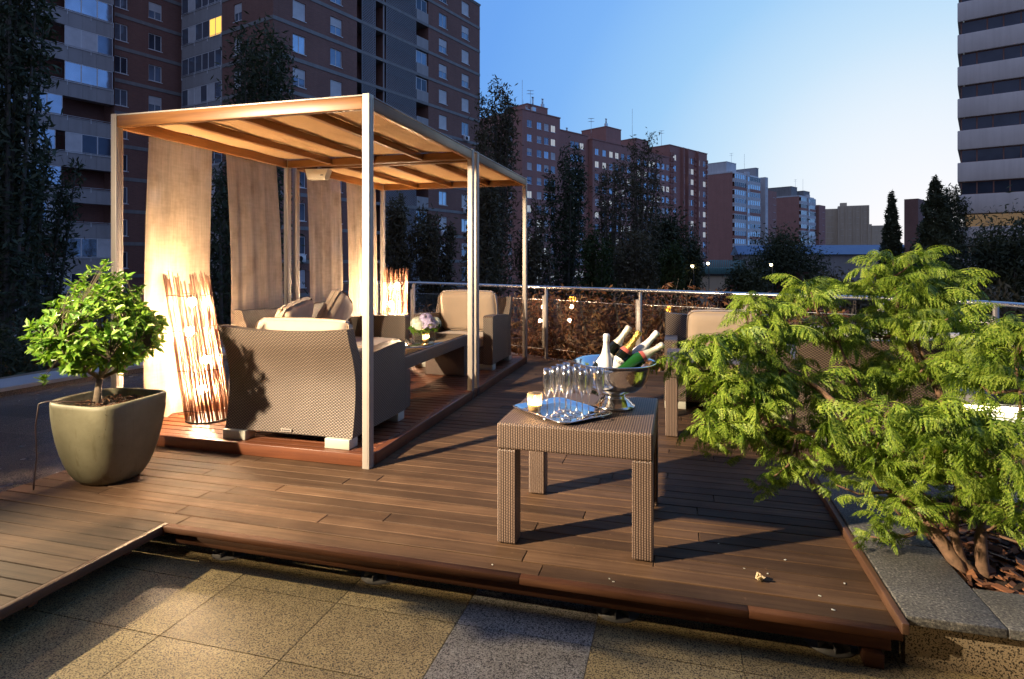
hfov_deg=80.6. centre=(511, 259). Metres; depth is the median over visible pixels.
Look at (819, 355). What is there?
wicker armchair
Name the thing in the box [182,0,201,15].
window
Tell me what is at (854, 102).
sky
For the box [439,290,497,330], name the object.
cushion
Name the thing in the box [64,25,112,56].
window
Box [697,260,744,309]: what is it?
shed
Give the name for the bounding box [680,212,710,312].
leafy tree
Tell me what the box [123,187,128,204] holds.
window
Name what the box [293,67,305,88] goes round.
window
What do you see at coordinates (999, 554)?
bark mulch
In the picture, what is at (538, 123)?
window
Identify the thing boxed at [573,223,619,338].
poplar tree
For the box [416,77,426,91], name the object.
window
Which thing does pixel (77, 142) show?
window
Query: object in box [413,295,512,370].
wicker armchair
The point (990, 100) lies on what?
concrete tower
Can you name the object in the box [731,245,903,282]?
hall
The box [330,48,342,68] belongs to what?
window
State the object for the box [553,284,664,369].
hedge shrub
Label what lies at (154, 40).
window
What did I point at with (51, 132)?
window
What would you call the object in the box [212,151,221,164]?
window
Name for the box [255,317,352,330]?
cushion
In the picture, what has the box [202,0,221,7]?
window
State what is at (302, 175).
window
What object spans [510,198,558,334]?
poplar tree
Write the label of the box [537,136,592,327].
poplar tree
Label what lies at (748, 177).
stair window
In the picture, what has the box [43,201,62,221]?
window
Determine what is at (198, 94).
window
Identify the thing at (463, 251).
window
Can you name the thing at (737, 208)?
window
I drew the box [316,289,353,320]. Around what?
cushion
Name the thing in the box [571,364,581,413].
champagne flute
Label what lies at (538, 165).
window
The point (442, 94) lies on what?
window
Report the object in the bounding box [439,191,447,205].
window
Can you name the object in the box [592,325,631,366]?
champagne bottle
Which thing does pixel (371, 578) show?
deck pedestal
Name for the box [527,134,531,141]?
window
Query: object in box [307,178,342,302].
curtain
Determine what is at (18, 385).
terrace kerb
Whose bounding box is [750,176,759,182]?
window
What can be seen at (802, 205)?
window
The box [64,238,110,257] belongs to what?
window
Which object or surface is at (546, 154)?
window
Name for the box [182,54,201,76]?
window
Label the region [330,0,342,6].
window
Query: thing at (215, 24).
window
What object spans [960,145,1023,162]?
window
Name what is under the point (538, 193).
window
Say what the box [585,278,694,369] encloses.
hedge shrub
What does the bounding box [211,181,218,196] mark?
window
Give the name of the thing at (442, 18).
window
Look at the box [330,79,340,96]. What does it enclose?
window
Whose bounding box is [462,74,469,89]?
window
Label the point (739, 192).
window
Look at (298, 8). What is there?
window
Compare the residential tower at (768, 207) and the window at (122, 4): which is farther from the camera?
the residential tower at (768, 207)
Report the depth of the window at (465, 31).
72.86 m
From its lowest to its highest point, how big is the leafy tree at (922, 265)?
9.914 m
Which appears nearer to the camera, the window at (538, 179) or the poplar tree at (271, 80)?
the poplar tree at (271, 80)
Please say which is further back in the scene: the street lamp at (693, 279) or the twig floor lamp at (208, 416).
the street lamp at (693, 279)
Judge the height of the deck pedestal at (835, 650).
0.060 m
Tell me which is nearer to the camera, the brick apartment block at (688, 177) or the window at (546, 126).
the window at (546, 126)
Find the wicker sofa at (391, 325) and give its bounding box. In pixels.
[233,301,408,340]
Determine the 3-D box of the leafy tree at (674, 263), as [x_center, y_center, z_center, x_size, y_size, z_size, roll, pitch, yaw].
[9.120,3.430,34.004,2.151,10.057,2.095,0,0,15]
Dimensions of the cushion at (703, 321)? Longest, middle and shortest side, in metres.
0.740 x 0.520 x 0.182 m
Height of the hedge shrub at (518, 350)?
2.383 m
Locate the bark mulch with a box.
[894,496,1023,594]
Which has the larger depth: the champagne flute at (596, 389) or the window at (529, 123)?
the window at (529, 123)
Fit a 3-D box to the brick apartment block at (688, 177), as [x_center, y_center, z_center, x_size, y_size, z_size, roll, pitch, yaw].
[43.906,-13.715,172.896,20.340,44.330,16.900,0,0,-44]
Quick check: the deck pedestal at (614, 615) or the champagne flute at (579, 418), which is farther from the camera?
the champagne flute at (579, 418)
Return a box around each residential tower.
[707,153,760,266]
[760,177,775,244]
[768,179,815,244]
[816,205,824,244]
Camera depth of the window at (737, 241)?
215.75 m
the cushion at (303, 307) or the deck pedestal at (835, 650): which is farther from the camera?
the cushion at (303, 307)
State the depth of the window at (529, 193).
123.64 m
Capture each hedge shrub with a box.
[408,301,435,338]
[510,289,558,353]
[511,289,599,359]
[521,284,626,359]
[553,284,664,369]
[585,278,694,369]
[611,285,714,370]
[642,289,743,371]
[706,292,828,343]
[771,287,861,343]
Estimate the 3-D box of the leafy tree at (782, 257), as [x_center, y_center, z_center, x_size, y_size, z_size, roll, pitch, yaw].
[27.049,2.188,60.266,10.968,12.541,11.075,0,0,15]
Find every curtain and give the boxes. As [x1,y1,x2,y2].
[144,136,211,416]
[226,154,282,394]
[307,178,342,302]
[346,182,377,315]
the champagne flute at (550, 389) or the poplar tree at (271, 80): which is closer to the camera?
the champagne flute at (550, 389)
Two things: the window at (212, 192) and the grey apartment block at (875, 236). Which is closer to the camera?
the window at (212, 192)
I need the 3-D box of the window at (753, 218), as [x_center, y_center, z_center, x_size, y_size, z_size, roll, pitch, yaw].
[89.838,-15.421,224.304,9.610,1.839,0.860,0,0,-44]
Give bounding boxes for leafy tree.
[638,192,700,309]
[656,233,689,316]
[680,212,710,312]
[708,285,744,309]
[718,253,778,312]
[725,219,840,298]
[756,272,822,325]
[793,266,858,323]
[801,269,915,326]
[888,238,966,297]
[906,278,1023,362]
[954,185,1023,320]
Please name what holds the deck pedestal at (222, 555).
on the floor
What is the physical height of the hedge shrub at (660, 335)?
2.492 m
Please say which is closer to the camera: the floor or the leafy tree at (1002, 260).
the floor
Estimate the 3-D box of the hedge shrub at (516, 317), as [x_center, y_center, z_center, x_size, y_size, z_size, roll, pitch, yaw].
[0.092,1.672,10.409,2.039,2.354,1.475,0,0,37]
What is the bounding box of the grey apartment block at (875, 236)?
[869,224,883,244]
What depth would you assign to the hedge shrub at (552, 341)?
9.37 m
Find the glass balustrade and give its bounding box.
[343,281,1023,358]
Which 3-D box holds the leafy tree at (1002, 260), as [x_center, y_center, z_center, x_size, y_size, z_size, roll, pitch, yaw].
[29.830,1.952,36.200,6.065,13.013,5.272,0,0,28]
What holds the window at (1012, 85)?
in the concrete tower at (990, 100)
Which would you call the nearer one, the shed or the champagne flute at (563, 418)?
the champagne flute at (563, 418)
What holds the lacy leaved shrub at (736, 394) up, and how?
in the stone planter
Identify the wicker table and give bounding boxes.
[497,391,657,561]
[665,348,766,442]
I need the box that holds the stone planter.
[815,473,1023,678]
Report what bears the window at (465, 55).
in the apartment building at (418, 60)
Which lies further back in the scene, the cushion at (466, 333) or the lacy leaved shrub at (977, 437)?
the cushion at (466, 333)
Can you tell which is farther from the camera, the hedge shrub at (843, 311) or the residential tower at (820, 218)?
the residential tower at (820, 218)
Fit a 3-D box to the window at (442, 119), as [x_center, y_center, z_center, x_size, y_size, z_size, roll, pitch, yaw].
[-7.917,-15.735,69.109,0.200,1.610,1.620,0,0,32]
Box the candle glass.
[527,393,541,410]
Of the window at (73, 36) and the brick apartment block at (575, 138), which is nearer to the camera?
the window at (73, 36)
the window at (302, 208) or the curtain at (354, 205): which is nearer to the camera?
the curtain at (354, 205)
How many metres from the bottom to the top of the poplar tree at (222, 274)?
13.544 m
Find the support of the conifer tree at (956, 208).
on the ground
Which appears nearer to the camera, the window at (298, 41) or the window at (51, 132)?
the window at (51, 132)
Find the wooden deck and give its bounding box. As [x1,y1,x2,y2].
[0,354,1023,669]
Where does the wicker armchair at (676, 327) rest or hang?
on the wooden deck
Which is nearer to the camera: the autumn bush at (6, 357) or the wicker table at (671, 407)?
the wicker table at (671, 407)
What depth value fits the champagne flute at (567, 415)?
3.17 m
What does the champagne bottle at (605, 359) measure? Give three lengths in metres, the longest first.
0.323 x 0.086 x 0.086 m
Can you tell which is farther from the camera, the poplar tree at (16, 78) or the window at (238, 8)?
the window at (238, 8)
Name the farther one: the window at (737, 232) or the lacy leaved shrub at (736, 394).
the window at (737, 232)
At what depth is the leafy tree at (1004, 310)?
23.48 m
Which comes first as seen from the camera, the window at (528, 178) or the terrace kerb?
the terrace kerb
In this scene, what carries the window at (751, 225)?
in the residential tower at (734, 206)
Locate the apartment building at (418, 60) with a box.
[181,0,480,331]
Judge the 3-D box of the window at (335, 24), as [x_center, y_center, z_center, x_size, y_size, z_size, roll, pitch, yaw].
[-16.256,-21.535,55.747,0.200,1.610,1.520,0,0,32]
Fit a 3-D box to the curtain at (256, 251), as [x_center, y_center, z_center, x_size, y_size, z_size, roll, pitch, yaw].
[-2.675,0.155,6.357,0.069,2.406,0.871,0,0,15]
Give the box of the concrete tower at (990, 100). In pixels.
[957,0,1023,301]
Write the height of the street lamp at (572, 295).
7.686 m
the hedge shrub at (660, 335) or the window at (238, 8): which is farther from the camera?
the window at (238, 8)
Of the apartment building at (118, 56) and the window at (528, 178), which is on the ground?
the apartment building at (118, 56)
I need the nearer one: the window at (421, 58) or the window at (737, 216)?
the window at (421, 58)
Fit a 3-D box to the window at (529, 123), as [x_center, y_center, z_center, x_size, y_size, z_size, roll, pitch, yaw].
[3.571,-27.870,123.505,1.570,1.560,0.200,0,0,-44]
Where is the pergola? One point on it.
(357, 133)
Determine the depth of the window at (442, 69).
69.13 m
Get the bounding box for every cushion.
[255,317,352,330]
[275,297,313,317]
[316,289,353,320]
[355,337,399,347]
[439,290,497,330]
[439,331,482,346]
[687,309,756,348]
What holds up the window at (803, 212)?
in the residential tower at (793, 204)
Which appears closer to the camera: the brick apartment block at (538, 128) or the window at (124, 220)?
the window at (124, 220)
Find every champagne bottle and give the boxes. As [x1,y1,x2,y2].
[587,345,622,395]
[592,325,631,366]
[598,333,611,367]
[612,330,641,367]
[617,342,664,367]
[632,330,659,353]
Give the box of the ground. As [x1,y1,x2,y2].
[511,294,768,340]
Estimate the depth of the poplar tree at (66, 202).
20.87 m
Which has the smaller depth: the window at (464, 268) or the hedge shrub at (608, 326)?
the hedge shrub at (608, 326)
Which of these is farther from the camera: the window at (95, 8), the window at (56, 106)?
the window at (95, 8)
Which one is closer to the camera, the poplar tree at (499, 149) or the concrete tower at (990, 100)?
the poplar tree at (499, 149)
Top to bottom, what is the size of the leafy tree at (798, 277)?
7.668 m
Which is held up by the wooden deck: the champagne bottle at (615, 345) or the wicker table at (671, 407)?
the wicker table at (671, 407)
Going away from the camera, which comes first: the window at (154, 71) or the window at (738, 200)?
the window at (154, 71)
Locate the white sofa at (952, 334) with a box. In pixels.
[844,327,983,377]
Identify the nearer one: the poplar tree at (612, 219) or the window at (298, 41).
the poplar tree at (612, 219)
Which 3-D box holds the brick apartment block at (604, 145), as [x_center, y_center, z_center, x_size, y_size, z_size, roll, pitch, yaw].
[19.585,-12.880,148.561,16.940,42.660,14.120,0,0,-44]
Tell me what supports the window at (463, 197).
in the apartment building at (418, 60)
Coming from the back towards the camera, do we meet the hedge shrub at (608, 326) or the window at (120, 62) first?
the window at (120, 62)
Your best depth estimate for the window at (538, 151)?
125.57 m
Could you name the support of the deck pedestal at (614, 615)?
on the floor
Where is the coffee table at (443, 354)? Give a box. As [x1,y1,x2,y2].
[404,333,467,407]
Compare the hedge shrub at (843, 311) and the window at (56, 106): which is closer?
the hedge shrub at (843, 311)
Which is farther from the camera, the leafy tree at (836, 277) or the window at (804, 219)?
the window at (804, 219)
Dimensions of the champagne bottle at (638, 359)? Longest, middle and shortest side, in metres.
0.323 x 0.086 x 0.086 m
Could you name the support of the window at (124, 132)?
in the apartment building at (118, 56)
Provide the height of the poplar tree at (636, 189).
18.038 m
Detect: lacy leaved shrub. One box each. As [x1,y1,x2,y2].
[649,273,973,575]
[822,243,1023,580]
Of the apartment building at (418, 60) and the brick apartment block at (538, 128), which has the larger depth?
the brick apartment block at (538, 128)
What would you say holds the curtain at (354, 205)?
hanging from the pergola
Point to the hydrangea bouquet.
(421, 323)
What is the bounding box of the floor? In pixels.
[0,348,995,678]
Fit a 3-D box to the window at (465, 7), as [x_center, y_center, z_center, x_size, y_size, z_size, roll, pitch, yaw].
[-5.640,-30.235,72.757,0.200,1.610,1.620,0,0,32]
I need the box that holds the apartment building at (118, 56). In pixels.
[0,0,181,345]
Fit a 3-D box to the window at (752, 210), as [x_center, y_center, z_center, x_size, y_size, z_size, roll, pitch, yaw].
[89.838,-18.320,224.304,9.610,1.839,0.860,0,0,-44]
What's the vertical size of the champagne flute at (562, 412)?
0.259 m
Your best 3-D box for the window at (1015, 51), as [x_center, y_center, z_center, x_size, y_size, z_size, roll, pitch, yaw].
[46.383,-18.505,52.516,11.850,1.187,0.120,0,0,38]
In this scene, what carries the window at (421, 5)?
in the apartment building at (418, 60)
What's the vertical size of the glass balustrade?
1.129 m
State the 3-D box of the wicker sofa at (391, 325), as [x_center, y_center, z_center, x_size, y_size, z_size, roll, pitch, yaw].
[-2.039,0.928,6.804,0.980,0.865,2.020,0,0,15]
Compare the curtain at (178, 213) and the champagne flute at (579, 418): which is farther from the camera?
the curtain at (178, 213)
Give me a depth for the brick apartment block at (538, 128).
124.90 m
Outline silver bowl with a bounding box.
[573,354,656,411]
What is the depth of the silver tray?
3.32 m
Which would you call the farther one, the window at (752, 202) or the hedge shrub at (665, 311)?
the window at (752, 202)
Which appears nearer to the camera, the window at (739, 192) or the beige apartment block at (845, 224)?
the window at (739, 192)
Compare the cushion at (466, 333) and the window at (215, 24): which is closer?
the cushion at (466, 333)
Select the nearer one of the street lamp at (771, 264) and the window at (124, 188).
the street lamp at (771, 264)
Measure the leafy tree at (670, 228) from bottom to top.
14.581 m
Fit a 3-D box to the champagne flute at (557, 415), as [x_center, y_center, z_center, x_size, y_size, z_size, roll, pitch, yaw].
[0.225,0.693,3.189,0.059,0.259,0.059,0,0,-42]
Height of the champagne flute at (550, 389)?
0.259 m
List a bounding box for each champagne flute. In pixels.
[542,368,552,419]
[549,366,559,416]
[554,364,564,413]
[560,368,570,419]
[561,362,570,410]
[565,367,575,416]
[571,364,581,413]
[577,368,586,419]
[583,367,593,417]
[594,367,604,417]
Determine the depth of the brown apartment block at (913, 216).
125.98 m
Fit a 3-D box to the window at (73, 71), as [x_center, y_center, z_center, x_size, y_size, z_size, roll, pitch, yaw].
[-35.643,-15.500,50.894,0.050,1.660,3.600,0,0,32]
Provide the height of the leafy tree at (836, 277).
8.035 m
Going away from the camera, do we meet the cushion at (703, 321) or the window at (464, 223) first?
the cushion at (703, 321)
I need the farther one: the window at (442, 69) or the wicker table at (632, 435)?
the window at (442, 69)
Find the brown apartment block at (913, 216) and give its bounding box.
[904,198,925,253]
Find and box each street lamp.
[568,294,576,308]
[691,264,693,305]
[769,263,772,292]
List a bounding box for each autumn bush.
[0,315,48,377]
[2,342,59,374]
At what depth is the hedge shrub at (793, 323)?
7.67 m
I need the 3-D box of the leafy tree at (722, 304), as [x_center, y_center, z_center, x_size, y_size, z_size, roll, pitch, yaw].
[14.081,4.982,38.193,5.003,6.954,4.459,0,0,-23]
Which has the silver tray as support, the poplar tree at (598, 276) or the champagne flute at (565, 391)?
the champagne flute at (565, 391)
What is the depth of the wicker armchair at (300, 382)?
4.50 m
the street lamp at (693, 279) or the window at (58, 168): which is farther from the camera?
the street lamp at (693, 279)
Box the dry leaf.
[755,572,764,580]
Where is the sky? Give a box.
[474,0,961,258]
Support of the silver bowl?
on the wicker table at (632, 435)
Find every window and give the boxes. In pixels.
[3,87,62,115]
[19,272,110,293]
[21,126,54,148]
[29,164,60,185]
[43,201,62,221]
[64,0,112,23]
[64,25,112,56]
[64,60,112,90]
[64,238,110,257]
[65,131,110,156]
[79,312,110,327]
[115,0,128,10]
[115,22,127,42]
[115,55,128,75]
[115,88,128,107]
[123,130,128,139]
[123,154,127,171]
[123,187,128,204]
[123,219,128,236]
[123,252,128,268]
[148,2,162,21]
[148,33,162,52]
[148,64,162,83]
[148,95,160,111]
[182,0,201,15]
[182,20,208,45]
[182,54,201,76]
[182,84,206,107]
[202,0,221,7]
[202,48,221,70]
[207,80,221,101]
[209,15,221,36]
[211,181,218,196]
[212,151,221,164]
[233,3,241,22]
[292,0,306,22]
[292,34,305,55]
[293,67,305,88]
[300,172,306,188]
[300,203,306,221]
[300,236,306,254]
[300,270,304,287]
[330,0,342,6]
[330,16,342,37]
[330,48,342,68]
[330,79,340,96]
[416,0,426,12]
[416,50,426,65]
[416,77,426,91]
[439,13,446,29]
[439,38,447,55]
[439,64,447,80]
[439,89,447,105]
[439,115,447,130]
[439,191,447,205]
[439,217,446,230]
[461,25,469,41]
[461,98,468,112]
[461,122,468,135]
[461,195,467,207]
[462,1,469,17]
[462,50,469,65]
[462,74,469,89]
[462,219,467,231]
[462,243,467,255]
[462,267,466,280]
[527,120,531,127]
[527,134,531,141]
[527,148,531,155]
[527,162,531,169]
[527,176,531,184]
[527,191,531,198]
[537,122,540,129]
[537,150,540,157]
[537,164,540,171]
[537,178,541,185]
[537,192,541,199]
[544,124,548,131]
[544,137,548,144]
[544,151,548,158]
[551,139,555,146]
[733,173,745,179]
[733,181,745,187]
[733,189,745,195]
[733,197,745,203]
[733,214,745,219]
[733,222,745,227]
[733,230,745,235]
[733,238,745,243]
[734,205,745,211]
[748,177,748,244]
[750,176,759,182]
[750,184,759,189]
[750,192,759,197]
[750,200,759,205]
[750,208,759,213]
[750,215,759,220]
[750,223,759,228]
[750,231,759,236]
[799,203,807,208]
[799,210,807,214]
[799,217,807,221]
[800,196,807,201]
[960,10,1023,33]
[960,44,1023,65]
[960,78,1023,98]
[960,111,1023,130]
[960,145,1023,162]
[960,178,1023,194]
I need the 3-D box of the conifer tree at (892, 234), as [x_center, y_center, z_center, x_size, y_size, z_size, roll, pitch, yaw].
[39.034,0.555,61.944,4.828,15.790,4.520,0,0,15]
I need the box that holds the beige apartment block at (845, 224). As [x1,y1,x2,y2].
[825,203,868,244]
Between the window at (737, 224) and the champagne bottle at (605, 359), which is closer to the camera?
the champagne bottle at (605, 359)
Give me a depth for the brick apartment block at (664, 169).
157.37 m
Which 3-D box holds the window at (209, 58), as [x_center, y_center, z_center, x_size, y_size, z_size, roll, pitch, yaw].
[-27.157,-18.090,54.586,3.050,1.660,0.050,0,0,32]
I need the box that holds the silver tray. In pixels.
[513,395,611,423]
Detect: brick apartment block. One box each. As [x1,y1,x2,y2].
[480,90,560,301]
[560,128,588,296]
[581,118,634,272]
[621,138,669,232]
[650,131,707,263]
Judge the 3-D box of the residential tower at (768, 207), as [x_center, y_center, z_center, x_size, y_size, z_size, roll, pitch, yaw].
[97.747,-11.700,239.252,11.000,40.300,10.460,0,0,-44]
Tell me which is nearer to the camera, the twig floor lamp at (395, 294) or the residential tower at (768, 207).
the twig floor lamp at (395, 294)
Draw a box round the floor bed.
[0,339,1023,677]
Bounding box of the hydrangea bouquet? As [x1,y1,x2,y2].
[408,313,440,338]
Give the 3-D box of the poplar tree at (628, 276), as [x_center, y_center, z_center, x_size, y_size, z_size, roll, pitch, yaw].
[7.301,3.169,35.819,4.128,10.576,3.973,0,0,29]
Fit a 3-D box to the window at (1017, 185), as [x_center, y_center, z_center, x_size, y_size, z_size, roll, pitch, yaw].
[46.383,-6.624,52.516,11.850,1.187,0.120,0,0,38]
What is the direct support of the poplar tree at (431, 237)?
on the ground
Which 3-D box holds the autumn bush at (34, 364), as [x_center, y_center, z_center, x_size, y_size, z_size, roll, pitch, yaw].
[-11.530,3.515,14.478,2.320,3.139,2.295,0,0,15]
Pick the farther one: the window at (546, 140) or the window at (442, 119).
the window at (546, 140)
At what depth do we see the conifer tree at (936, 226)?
49.46 m
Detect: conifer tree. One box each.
[875,189,905,282]
[910,174,968,287]
[942,183,975,283]
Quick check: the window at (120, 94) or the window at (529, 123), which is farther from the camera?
the window at (529, 123)
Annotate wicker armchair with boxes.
[218,324,404,449]
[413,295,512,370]
[664,312,780,408]
[781,338,953,451]
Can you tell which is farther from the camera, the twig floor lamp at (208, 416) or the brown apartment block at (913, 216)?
the brown apartment block at (913, 216)
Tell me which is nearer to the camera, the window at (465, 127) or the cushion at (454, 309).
the cushion at (454, 309)
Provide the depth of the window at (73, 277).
50.01 m
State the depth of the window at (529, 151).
123.58 m
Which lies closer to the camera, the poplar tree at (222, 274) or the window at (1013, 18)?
the poplar tree at (222, 274)
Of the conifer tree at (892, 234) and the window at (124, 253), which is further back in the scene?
the conifer tree at (892, 234)
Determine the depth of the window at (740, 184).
215.98 m
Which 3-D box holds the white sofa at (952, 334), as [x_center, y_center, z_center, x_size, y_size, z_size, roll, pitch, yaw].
[3.665,1.050,5.939,1.500,0.680,0.720,0,0,29]
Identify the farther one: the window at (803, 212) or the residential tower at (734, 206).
the window at (803, 212)
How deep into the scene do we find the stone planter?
2.45 m
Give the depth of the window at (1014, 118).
54.66 m
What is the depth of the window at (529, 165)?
123.58 m
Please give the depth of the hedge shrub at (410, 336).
11.58 m
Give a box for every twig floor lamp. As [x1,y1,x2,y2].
[163,271,228,423]
[382,266,407,314]
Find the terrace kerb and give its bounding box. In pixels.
[0,347,663,396]
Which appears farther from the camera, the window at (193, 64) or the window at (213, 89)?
the window at (193, 64)
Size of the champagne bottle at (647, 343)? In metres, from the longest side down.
0.323 x 0.086 x 0.086 m
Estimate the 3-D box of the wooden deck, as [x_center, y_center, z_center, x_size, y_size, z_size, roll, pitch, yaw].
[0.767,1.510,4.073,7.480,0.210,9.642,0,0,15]
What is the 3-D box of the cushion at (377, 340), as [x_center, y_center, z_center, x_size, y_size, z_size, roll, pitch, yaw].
[-1.819,1.026,7.189,0.720,0.138,0.860,0,0,15]
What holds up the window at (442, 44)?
in the apartment building at (418, 60)
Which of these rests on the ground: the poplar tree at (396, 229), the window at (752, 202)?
the poplar tree at (396, 229)
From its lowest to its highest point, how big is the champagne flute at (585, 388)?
0.259 m
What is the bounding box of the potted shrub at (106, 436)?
[17,258,170,489]
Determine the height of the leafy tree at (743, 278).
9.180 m
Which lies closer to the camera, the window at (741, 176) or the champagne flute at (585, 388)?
the champagne flute at (585, 388)
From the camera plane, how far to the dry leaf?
2.73 m
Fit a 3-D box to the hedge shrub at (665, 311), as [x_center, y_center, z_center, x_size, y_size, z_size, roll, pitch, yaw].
[2.288,1.583,8.532,1.878,2.472,1.466,0,0,15]
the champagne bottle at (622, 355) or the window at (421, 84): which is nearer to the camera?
the champagne bottle at (622, 355)
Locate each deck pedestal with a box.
[212,549,247,560]
[361,571,398,584]
[595,606,638,622]
[804,638,857,658]
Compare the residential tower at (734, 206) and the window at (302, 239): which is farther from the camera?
the residential tower at (734, 206)
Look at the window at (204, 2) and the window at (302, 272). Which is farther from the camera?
the window at (204, 2)
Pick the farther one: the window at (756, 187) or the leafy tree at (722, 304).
the window at (756, 187)
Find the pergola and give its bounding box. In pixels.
[111,93,526,469]
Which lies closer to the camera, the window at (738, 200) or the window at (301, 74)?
the window at (301, 74)
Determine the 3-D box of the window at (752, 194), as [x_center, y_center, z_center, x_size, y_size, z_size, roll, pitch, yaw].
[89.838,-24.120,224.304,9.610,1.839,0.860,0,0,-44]
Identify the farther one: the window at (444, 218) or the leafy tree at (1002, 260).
the window at (444, 218)
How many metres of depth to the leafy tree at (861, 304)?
29.06 m
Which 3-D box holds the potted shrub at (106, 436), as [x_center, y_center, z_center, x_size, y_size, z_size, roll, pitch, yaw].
[-2.768,0.719,4.044,0.829,1.460,0.829,0,0,-25]
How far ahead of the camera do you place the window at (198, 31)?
55.92 m
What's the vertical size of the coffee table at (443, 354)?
0.483 m
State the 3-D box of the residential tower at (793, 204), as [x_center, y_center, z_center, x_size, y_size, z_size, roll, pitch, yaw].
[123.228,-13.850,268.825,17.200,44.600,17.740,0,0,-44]
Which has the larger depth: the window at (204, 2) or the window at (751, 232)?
the window at (751, 232)
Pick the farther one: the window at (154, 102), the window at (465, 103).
the window at (465, 103)
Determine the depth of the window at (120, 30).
53.84 m
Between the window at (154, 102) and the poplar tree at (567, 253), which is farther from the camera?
the window at (154, 102)
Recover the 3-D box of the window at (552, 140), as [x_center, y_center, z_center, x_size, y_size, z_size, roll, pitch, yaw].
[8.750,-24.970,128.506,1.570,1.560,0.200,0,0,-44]
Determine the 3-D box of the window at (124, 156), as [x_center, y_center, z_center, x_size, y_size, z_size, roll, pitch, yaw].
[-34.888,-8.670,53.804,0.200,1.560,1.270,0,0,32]
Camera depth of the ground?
105.08 m
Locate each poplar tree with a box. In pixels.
[0,0,62,368]
[13,128,90,362]
[209,148,247,340]
[211,10,309,325]
[377,190,423,333]
[409,201,459,312]
[455,187,510,296]
[461,75,531,308]
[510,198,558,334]
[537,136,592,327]
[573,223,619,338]
[588,152,635,318]
[608,226,661,330]
[621,127,675,302]
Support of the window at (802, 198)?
in the residential tower at (793, 204)
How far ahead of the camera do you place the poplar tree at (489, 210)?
27.60 m
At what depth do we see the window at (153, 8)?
56.33 m

